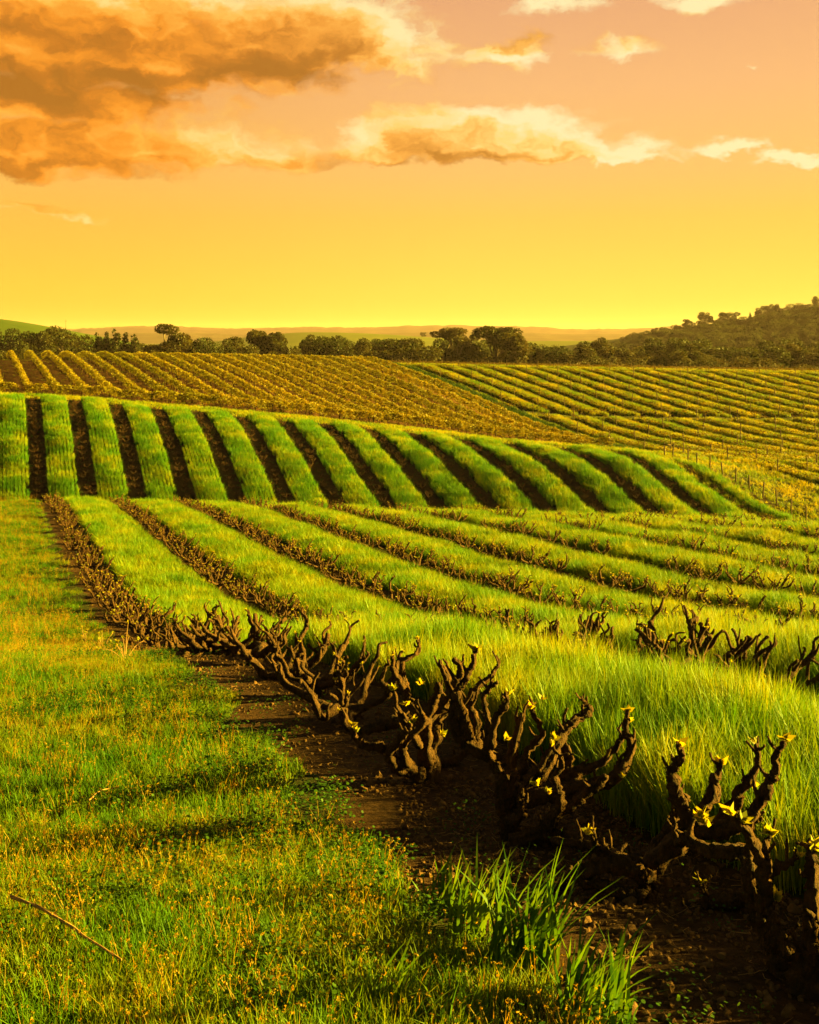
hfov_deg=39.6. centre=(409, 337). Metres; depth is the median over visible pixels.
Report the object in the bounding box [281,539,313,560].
bush vine
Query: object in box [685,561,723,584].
bush vine
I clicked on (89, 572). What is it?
bush vine
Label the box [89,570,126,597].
bush vine
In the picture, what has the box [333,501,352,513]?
bush vine
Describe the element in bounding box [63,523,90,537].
bush vine
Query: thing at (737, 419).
trellis row
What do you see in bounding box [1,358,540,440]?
trellis weeds
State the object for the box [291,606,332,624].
bush vine
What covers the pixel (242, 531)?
bush vine
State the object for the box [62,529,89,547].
bush vine
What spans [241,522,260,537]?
bush vine
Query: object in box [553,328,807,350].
hill
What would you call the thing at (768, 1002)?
soil clods
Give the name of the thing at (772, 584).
bush vine
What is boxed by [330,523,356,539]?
bush vine
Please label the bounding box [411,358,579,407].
trellis row
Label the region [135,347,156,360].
tree
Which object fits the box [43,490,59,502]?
bush vine
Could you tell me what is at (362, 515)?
bush vine
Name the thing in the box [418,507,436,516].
bush vine
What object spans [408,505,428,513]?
bush vine
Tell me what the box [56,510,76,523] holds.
bush vine
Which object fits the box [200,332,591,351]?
pale green hill
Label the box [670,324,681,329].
tree
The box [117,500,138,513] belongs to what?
bush vine
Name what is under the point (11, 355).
trellis row
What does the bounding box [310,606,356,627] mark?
bush vine
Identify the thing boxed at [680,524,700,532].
bush vine
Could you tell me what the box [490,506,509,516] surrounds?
bush vine
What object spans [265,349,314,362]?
tree
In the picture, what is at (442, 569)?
bush vine
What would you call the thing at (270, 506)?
bush vine
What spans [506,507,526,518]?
bush vine
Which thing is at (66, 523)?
bush vine
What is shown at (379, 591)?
bush vine
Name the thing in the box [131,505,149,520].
bush vine
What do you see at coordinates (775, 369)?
trellis row
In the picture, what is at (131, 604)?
bush vine
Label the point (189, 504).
bush vine
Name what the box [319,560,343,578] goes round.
bush vine
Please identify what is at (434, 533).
bush vine
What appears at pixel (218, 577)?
bush vine
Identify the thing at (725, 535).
bush vine
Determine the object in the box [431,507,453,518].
bush vine
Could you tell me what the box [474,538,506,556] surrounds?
bush vine
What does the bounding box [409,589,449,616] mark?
bush vine
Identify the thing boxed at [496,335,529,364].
tree
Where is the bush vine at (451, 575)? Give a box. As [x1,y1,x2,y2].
[436,560,463,579]
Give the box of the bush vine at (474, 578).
[450,567,491,585]
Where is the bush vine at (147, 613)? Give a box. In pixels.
[118,598,182,635]
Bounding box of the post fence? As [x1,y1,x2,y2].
[664,443,806,519]
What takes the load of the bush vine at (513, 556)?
on the ground at (380, 812)
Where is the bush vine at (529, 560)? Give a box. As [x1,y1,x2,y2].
[516,544,551,568]
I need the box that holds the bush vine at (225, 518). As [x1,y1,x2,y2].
[221,512,243,525]
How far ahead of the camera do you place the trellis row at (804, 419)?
124.48 m
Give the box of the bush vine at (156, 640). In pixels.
[131,608,177,647]
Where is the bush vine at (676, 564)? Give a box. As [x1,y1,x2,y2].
[664,554,697,574]
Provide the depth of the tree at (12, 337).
300.45 m
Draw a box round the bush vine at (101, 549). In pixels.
[76,540,104,555]
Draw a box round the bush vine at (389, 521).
[381,511,400,525]
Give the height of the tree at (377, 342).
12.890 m
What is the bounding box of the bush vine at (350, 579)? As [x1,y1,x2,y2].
[345,569,379,591]
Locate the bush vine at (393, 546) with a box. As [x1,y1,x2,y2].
[375,535,411,556]
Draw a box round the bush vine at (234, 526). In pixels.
[226,514,247,530]
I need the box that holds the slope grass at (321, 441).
[0,391,804,520]
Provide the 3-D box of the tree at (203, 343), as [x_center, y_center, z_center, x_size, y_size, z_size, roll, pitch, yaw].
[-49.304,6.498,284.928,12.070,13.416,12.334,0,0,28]
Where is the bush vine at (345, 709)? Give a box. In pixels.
[265,641,404,730]
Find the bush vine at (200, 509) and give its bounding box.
[196,502,217,514]
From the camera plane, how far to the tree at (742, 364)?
243.35 m
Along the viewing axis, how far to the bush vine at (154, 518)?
46.85 m
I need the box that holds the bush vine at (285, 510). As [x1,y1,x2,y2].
[277,502,297,514]
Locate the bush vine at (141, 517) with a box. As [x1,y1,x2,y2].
[135,509,153,522]
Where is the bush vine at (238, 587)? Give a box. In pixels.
[225,573,256,596]
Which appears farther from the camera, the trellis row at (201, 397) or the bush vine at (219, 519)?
the trellis row at (201, 397)
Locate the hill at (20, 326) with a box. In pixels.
[0,319,130,348]
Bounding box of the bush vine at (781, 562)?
[764,552,797,572]
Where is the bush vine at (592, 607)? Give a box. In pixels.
[573,594,613,614]
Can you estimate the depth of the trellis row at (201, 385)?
125.45 m
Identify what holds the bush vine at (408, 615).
on the ground at (380, 812)
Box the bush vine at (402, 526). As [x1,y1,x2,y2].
[395,515,421,531]
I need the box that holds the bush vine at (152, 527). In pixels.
[144,517,160,531]
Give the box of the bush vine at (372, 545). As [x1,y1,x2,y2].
[356,531,380,548]
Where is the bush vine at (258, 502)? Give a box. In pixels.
[251,496,267,508]
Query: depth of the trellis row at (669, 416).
114.57 m
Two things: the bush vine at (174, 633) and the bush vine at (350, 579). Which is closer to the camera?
the bush vine at (174, 633)
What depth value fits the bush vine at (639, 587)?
29.34 m
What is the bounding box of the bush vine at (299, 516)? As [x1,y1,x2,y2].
[294,512,313,522]
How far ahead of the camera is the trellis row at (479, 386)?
147.46 m
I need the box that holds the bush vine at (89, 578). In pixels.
[80,564,110,584]
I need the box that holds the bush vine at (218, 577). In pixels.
[195,559,235,582]
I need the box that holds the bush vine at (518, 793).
[434,642,636,853]
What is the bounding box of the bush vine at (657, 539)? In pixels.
[647,534,676,545]
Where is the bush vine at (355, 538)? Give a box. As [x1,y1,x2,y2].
[344,530,369,543]
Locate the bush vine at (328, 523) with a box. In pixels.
[311,515,331,528]
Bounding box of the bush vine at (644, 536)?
[628,526,647,539]
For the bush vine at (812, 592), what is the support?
on the ground at (380, 812)
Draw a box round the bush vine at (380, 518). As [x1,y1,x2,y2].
[369,509,390,521]
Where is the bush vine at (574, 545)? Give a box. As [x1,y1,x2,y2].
[560,535,580,550]
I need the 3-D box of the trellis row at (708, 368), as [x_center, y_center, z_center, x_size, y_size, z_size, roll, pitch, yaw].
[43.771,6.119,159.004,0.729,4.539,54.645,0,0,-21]
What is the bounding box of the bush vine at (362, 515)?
[357,507,374,519]
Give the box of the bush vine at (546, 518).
[541,512,563,523]
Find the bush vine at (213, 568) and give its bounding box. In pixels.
[190,555,221,576]
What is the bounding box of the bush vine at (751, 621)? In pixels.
[728,609,767,627]
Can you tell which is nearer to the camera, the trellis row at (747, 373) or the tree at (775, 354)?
the trellis row at (747, 373)
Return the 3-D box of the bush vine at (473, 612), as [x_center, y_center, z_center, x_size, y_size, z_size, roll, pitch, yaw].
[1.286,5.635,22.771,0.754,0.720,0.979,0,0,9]
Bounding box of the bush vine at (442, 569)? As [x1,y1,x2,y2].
[425,552,452,574]
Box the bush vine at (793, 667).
[683,633,818,694]
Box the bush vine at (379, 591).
[375,574,416,602]
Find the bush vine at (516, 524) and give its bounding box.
[512,519,537,535]
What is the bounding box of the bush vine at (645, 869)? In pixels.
[550,732,795,911]
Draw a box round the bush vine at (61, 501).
[47,497,64,510]
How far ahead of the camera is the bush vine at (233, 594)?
28.42 m
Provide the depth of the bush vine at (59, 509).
50.97 m
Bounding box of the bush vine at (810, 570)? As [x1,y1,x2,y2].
[793,553,818,577]
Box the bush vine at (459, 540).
[452,531,482,549]
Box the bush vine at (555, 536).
[535,526,561,543]
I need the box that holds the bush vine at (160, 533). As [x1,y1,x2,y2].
[153,526,171,542]
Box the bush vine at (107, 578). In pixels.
[79,569,113,588]
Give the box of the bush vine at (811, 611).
[778,594,818,623]
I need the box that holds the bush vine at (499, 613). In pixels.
[478,605,528,631]
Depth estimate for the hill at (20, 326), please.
567.25 m
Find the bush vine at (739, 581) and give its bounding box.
[722,562,761,588]
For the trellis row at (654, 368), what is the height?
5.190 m
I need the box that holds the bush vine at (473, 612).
[453,597,492,623]
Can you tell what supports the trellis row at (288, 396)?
on the ground at (380, 812)
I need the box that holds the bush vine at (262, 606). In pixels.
[250,588,299,612]
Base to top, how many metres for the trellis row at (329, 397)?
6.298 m
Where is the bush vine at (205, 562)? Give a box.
[183,549,215,568]
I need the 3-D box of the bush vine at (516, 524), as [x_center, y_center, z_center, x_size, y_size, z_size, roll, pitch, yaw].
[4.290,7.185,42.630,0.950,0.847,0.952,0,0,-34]
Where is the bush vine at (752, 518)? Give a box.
[743,513,764,521]
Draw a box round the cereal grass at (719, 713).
[63,495,818,894]
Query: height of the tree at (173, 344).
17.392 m
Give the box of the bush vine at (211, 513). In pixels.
[205,504,226,517]
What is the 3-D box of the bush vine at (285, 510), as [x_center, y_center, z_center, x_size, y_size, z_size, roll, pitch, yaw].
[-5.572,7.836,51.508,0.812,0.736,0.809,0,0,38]
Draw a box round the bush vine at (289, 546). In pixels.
[266,533,296,555]
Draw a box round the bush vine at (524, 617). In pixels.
[511,606,559,629]
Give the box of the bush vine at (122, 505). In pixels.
[117,499,137,509]
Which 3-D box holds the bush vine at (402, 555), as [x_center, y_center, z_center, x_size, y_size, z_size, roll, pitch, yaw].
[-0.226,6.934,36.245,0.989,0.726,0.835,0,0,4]
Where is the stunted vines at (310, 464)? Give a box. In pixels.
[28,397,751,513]
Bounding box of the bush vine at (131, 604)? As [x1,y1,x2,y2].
[112,595,161,630]
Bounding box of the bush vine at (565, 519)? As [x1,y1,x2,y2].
[557,514,582,527]
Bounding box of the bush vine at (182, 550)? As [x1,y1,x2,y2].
[168,541,198,557]
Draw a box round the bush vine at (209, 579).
[201,564,236,589]
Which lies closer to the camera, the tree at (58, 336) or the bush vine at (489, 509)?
the bush vine at (489, 509)
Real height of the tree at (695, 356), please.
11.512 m
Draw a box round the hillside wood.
[607,304,818,350]
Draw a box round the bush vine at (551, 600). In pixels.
[521,579,559,604]
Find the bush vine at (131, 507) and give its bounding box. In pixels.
[124,503,141,516]
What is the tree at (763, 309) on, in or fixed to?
on the hill at (572, 347)
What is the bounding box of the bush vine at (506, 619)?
[479,608,558,640]
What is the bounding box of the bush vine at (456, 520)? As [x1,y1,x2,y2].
[444,508,467,521]
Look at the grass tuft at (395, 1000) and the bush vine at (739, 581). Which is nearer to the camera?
the grass tuft at (395, 1000)
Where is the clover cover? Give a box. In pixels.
[0,589,674,1023]
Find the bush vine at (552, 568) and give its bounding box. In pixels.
[533,552,571,573]
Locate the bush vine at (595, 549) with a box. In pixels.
[587,534,610,555]
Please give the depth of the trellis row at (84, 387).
121.60 m
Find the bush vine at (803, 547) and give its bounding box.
[784,541,818,554]
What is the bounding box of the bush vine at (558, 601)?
[550,585,584,611]
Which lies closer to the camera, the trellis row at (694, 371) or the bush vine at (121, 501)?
the bush vine at (121, 501)
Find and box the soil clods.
[62,548,818,1023]
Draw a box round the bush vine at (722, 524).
[713,514,737,527]
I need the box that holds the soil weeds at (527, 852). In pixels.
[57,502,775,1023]
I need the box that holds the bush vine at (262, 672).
[225,606,335,679]
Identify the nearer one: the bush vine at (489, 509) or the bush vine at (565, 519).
the bush vine at (565, 519)
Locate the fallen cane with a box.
[9,895,121,960]
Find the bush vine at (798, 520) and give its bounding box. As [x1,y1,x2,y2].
[792,517,812,523]
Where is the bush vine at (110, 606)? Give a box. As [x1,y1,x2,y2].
[88,581,133,609]
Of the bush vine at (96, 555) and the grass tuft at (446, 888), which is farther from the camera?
the bush vine at (96, 555)
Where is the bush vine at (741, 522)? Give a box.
[739,518,761,528]
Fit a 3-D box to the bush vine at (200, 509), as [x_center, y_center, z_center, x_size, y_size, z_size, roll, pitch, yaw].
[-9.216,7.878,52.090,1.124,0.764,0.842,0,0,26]
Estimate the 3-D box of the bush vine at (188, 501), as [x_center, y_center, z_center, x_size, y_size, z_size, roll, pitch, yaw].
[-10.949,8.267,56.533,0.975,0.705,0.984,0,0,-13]
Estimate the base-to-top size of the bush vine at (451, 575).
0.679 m
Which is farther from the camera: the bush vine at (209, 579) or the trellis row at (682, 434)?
the trellis row at (682, 434)
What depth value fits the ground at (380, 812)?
8.25 m
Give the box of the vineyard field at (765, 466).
[398,362,818,489]
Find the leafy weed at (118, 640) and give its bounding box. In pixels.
[97,620,148,658]
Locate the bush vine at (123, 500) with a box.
[115,495,129,504]
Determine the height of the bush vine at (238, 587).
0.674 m
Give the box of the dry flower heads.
[0,496,617,1023]
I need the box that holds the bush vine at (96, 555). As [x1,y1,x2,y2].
[72,544,100,565]
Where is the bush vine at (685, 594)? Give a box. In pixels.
[665,574,708,605]
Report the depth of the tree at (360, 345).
283.79 m
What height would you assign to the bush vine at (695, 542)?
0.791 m
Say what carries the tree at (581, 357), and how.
on the ground at (380, 812)
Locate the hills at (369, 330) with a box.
[66,325,696,334]
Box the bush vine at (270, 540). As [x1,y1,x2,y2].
[254,530,281,548]
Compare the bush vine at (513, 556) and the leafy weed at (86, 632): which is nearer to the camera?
the leafy weed at (86, 632)
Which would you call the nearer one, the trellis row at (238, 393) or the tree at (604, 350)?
the trellis row at (238, 393)
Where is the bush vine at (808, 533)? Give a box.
[801,523,818,539]
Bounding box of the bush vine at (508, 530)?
[495,520,523,535]
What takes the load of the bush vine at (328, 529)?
on the ground at (380, 812)
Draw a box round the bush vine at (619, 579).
[588,563,626,588]
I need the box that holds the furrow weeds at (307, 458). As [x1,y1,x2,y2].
[25,397,739,513]
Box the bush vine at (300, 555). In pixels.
[293,547,323,565]
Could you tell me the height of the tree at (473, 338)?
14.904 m
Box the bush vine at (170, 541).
[161,528,184,545]
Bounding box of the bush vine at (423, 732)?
[343,636,480,783]
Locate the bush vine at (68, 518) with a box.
[54,514,77,527]
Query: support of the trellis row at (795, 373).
on the ground at (380, 812)
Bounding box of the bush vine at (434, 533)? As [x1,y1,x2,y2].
[425,527,448,539]
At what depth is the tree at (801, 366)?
222.53 m
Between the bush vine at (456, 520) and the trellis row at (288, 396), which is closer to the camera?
the bush vine at (456, 520)
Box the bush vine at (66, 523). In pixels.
[57,515,78,530]
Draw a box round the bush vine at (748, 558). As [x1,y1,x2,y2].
[730,552,762,564]
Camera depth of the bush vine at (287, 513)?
50.05 m
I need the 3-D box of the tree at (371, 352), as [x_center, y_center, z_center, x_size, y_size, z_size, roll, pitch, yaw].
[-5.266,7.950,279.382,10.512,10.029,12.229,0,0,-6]
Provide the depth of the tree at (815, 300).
758.81 m
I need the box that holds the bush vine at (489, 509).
[479,504,499,512]
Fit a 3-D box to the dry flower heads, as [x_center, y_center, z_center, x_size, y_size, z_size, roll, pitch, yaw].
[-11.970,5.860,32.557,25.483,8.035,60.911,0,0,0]
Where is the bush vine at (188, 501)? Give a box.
[179,497,197,506]
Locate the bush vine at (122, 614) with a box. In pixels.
[103,591,150,623]
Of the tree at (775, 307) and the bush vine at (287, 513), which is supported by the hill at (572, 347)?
the tree at (775, 307)
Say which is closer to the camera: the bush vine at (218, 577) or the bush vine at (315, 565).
the bush vine at (218, 577)
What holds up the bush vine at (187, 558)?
on the ground at (380, 812)
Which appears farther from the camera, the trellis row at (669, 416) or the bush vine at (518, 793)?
the trellis row at (669, 416)
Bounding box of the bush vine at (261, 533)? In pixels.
[243,527,267,542]
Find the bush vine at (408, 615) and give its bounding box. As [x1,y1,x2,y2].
[404,610,479,624]
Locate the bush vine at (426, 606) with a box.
[395,586,433,612]
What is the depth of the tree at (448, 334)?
298.59 m
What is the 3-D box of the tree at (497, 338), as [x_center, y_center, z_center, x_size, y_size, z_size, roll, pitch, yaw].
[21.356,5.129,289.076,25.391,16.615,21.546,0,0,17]
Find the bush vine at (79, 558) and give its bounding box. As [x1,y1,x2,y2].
[72,548,103,568]
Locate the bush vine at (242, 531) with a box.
[233,521,250,534]
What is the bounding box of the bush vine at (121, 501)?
[113,495,130,505]
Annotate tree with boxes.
[0,328,26,359]
[0,347,29,359]
[5,331,56,357]
[16,330,79,353]
[22,352,47,359]
[41,325,97,355]
[93,332,102,357]
[100,331,111,359]
[110,328,122,353]
[117,332,129,359]
[126,334,143,360]
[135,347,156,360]
[143,323,194,360]
[184,347,198,360]
[188,337,235,361]
[220,336,259,360]
[246,329,279,354]
[259,332,288,354]
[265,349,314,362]
[299,334,328,354]
[299,335,354,363]
[341,338,371,360]
[355,340,387,356]
[368,350,405,361]
[371,338,443,362]
[429,327,467,355]
[431,336,484,363]
[451,325,546,364]
[453,333,482,359]
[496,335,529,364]
[521,351,555,365]
[528,345,577,364]
[553,346,596,366]
[586,356,616,366]
[588,337,629,363]
[609,355,652,366]
[632,337,687,366]
[647,351,691,367]
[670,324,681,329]
[680,357,730,367]
[681,319,695,328]
[683,343,715,367]
[696,312,712,324]
[703,346,793,369]
[710,356,777,369]
[718,312,740,320]
[754,306,771,315]
[758,343,806,367]
[768,304,782,313]
[769,364,818,370]
[785,303,813,308]
[787,348,817,368]
[801,352,818,370]
[811,296,818,305]
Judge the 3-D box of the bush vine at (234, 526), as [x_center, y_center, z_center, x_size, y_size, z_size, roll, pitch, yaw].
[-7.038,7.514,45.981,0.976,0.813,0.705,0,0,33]
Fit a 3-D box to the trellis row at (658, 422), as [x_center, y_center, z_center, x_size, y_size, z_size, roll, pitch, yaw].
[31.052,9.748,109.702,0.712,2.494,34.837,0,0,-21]
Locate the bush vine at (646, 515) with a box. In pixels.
[634,509,655,518]
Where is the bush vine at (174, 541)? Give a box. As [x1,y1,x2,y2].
[161,532,195,551]
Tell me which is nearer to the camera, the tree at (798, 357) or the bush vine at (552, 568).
the bush vine at (552, 568)
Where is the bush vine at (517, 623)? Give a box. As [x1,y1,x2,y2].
[434,614,525,638]
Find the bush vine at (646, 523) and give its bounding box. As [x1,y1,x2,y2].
[633,517,651,527]
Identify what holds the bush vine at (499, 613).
on the ground at (380, 812)
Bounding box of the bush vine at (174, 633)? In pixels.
[167,600,228,655]
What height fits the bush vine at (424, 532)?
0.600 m
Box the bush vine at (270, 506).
[269,501,285,513]
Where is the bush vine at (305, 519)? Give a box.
[303,512,320,525]
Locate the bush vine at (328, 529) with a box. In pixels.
[318,517,339,533]
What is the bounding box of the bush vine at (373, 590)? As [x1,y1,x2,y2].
[352,572,386,596]
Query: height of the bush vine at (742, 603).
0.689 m
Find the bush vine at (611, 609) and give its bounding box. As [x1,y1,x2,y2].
[601,597,643,617]
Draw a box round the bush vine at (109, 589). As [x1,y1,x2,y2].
[85,577,122,600]
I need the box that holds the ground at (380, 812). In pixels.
[0,344,818,1023]
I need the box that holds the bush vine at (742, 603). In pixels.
[733,593,780,615]
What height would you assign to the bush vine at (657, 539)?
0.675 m
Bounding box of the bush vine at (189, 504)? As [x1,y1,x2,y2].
[187,501,201,509]
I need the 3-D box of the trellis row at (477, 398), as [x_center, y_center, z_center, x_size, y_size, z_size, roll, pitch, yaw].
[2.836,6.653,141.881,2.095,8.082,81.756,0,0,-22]
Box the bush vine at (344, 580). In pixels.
[325,560,357,585]
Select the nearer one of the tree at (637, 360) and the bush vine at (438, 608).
the bush vine at (438, 608)
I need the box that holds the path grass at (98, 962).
[0,498,601,1023]
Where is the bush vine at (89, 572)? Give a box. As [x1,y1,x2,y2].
[78,554,114,576]
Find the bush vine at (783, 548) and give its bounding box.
[759,535,791,551]
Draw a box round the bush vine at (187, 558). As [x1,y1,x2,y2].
[177,545,214,564]
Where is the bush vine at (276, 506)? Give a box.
[259,499,277,510]
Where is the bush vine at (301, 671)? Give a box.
[260,618,369,695]
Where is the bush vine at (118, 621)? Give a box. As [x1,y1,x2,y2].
[109,595,165,635]
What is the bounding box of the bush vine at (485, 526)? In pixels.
[480,517,503,529]
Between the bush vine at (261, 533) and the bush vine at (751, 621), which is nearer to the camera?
the bush vine at (751, 621)
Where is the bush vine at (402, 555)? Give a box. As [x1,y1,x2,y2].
[386,544,417,561]
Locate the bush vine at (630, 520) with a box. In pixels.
[612,512,637,523]
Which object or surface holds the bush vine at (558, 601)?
on the ground at (380, 812)
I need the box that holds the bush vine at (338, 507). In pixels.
[327,498,344,510]
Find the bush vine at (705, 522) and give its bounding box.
[691,515,711,524]
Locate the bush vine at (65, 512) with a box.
[56,507,71,519]
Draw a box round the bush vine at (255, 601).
[239,582,274,608]
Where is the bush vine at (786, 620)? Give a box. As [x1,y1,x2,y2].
[741,608,807,634]
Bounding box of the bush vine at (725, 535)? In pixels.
[703,526,730,538]
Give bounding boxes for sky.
[0,0,818,328]
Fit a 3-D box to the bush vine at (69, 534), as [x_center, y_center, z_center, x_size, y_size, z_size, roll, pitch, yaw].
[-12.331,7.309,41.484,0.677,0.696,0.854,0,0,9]
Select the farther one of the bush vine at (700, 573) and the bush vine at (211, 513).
the bush vine at (211, 513)
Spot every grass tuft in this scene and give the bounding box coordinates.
[321,931,427,1019]
[410,844,478,910]
[416,958,490,1023]
[445,844,538,945]
[455,840,618,978]
[537,912,671,1023]
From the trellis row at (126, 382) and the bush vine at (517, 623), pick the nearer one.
the bush vine at (517, 623)
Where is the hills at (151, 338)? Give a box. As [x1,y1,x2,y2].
[90,331,626,343]
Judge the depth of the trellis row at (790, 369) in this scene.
169.91 m
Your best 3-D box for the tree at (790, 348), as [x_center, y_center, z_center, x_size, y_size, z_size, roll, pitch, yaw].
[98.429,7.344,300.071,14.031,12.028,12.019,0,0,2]
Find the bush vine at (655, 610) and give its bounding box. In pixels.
[630,596,678,619]
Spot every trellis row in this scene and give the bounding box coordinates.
[0,373,18,391]
[6,350,50,393]
[24,350,79,394]
[40,350,109,396]
[58,350,139,400]
[76,351,170,402]
[94,350,198,405]
[112,351,229,406]
[128,351,256,409]
[146,352,288,412]
[163,352,317,415]
[181,353,348,419]
[203,353,376,423]
[222,353,406,423]
[236,353,436,427]
[262,354,465,431]
[279,354,494,435]
[292,354,525,438]
[303,355,556,440]
[332,355,584,444]
[341,355,614,446]
[390,360,520,403]
[397,359,550,406]
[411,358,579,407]
[427,360,612,409]
[454,360,641,408]
[481,361,671,410]
[494,402,818,419]
[513,360,702,409]
[520,362,732,414]
[533,361,763,411]
[539,411,818,478]
[563,363,795,410]
[570,410,818,470]
[588,363,817,409]
[600,362,818,404]
[600,414,818,465]
[627,363,818,396]
[634,415,818,455]
[647,363,818,393]
[664,412,818,450]
[665,365,818,385]
[698,413,818,443]
[712,365,818,378]
[717,365,818,373]
[729,414,818,440]
[734,366,818,371]
[760,415,818,433]
[791,414,818,423]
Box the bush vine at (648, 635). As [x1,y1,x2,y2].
[634,598,757,673]
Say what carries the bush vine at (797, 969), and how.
on the ground at (380, 812)
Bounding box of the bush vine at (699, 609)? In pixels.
[664,603,726,619]
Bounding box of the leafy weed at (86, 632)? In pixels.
[80,626,94,641]
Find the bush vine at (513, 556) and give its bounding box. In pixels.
[499,544,526,562]
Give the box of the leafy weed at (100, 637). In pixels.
[90,630,114,647]
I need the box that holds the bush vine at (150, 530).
[148,523,167,537]
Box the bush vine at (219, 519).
[214,507,231,521]
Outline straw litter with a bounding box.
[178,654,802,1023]
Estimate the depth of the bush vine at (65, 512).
49.66 m
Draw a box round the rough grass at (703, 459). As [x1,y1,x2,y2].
[0,390,818,520]
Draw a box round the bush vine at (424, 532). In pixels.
[411,524,427,535]
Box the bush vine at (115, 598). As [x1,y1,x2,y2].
[99,586,142,617]
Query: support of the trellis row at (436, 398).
on the ground at (380, 812)
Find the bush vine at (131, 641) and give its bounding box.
[124,620,181,651]
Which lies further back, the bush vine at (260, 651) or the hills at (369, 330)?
the hills at (369, 330)
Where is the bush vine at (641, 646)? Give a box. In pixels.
[568,611,686,662]
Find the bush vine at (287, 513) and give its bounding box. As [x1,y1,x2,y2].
[283,506,304,519]
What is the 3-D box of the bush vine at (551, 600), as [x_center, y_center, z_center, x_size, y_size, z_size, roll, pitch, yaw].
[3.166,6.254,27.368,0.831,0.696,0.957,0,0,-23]
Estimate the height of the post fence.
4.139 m
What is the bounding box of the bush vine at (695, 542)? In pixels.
[677,534,707,551]
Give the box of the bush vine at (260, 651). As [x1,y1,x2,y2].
[198,608,291,664]
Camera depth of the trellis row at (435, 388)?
127.49 m
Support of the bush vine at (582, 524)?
on the ground at (380, 812)
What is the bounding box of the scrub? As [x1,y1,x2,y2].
[4,338,818,369]
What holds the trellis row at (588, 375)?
on the ground at (380, 812)
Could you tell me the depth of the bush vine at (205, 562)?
34.50 m
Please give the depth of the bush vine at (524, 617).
20.29 m
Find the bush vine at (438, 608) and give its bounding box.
[430,590,472,618]
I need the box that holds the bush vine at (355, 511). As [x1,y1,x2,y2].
[346,505,367,517]
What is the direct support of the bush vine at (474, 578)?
on the ground at (380, 812)
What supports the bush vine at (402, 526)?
on the ground at (380, 812)
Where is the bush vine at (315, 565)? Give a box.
[301,547,340,571]
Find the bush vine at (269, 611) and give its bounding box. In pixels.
[263,593,301,622]
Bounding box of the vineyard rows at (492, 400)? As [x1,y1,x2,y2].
[342,362,640,448]
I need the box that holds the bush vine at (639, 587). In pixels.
[610,572,649,595]
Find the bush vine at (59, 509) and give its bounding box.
[48,501,70,513]
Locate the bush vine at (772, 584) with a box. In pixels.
[748,570,794,592]
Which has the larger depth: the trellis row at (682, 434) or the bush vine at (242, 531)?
the trellis row at (682, 434)
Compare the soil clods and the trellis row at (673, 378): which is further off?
the trellis row at (673, 378)
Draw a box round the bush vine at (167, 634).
[157,617,213,656]
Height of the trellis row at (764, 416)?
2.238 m
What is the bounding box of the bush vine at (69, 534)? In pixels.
[62,527,80,541]
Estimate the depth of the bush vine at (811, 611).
23.41 m
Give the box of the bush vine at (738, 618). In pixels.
[684,611,747,623]
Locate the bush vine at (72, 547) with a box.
[60,534,92,552]
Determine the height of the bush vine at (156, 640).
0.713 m
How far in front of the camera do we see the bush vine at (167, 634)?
16.83 m
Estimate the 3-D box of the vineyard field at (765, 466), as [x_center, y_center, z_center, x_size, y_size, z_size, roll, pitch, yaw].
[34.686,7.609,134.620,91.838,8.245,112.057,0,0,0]
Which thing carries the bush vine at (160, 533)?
on the ground at (380, 812)
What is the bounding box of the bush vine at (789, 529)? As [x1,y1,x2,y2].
[771,520,793,533]
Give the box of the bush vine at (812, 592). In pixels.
[793,578,818,598]
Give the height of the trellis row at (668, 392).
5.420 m
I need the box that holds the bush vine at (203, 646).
[175,608,269,655]
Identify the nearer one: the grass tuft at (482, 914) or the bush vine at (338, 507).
the grass tuft at (482, 914)
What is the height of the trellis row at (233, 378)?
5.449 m
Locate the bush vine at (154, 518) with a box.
[138,511,157,527]
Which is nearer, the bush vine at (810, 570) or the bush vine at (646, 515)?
the bush vine at (810, 570)
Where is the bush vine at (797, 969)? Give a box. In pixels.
[665,801,818,1000]
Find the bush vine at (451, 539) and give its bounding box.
[438,527,463,543]
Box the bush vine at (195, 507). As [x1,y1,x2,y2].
[193,501,211,511]
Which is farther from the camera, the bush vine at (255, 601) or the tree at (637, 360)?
the tree at (637, 360)
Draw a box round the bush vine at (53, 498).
[42,495,63,504]
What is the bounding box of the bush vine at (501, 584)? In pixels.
[495,565,532,596]
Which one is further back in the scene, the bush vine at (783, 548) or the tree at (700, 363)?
the tree at (700, 363)
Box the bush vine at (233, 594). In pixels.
[222,576,269,602]
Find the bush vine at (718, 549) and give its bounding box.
[704,540,738,557]
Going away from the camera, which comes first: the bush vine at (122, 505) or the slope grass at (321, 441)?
the bush vine at (122, 505)
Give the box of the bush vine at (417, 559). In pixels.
[403,545,436,568]
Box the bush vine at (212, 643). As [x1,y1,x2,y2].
[189,611,264,656]
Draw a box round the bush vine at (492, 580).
[482,565,514,593]
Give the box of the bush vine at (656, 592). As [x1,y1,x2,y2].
[643,577,682,599]
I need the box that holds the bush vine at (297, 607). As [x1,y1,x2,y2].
[285,602,323,627]
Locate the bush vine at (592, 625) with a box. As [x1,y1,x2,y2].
[525,610,608,645]
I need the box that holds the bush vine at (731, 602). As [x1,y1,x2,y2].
[696,583,741,610]
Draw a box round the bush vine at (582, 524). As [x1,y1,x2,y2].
[576,518,604,530]
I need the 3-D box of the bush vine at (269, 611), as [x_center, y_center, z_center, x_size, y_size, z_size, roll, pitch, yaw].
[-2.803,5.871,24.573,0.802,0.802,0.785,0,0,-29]
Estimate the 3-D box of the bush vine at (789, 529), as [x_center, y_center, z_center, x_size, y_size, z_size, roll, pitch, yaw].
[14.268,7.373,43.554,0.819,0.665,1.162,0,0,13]

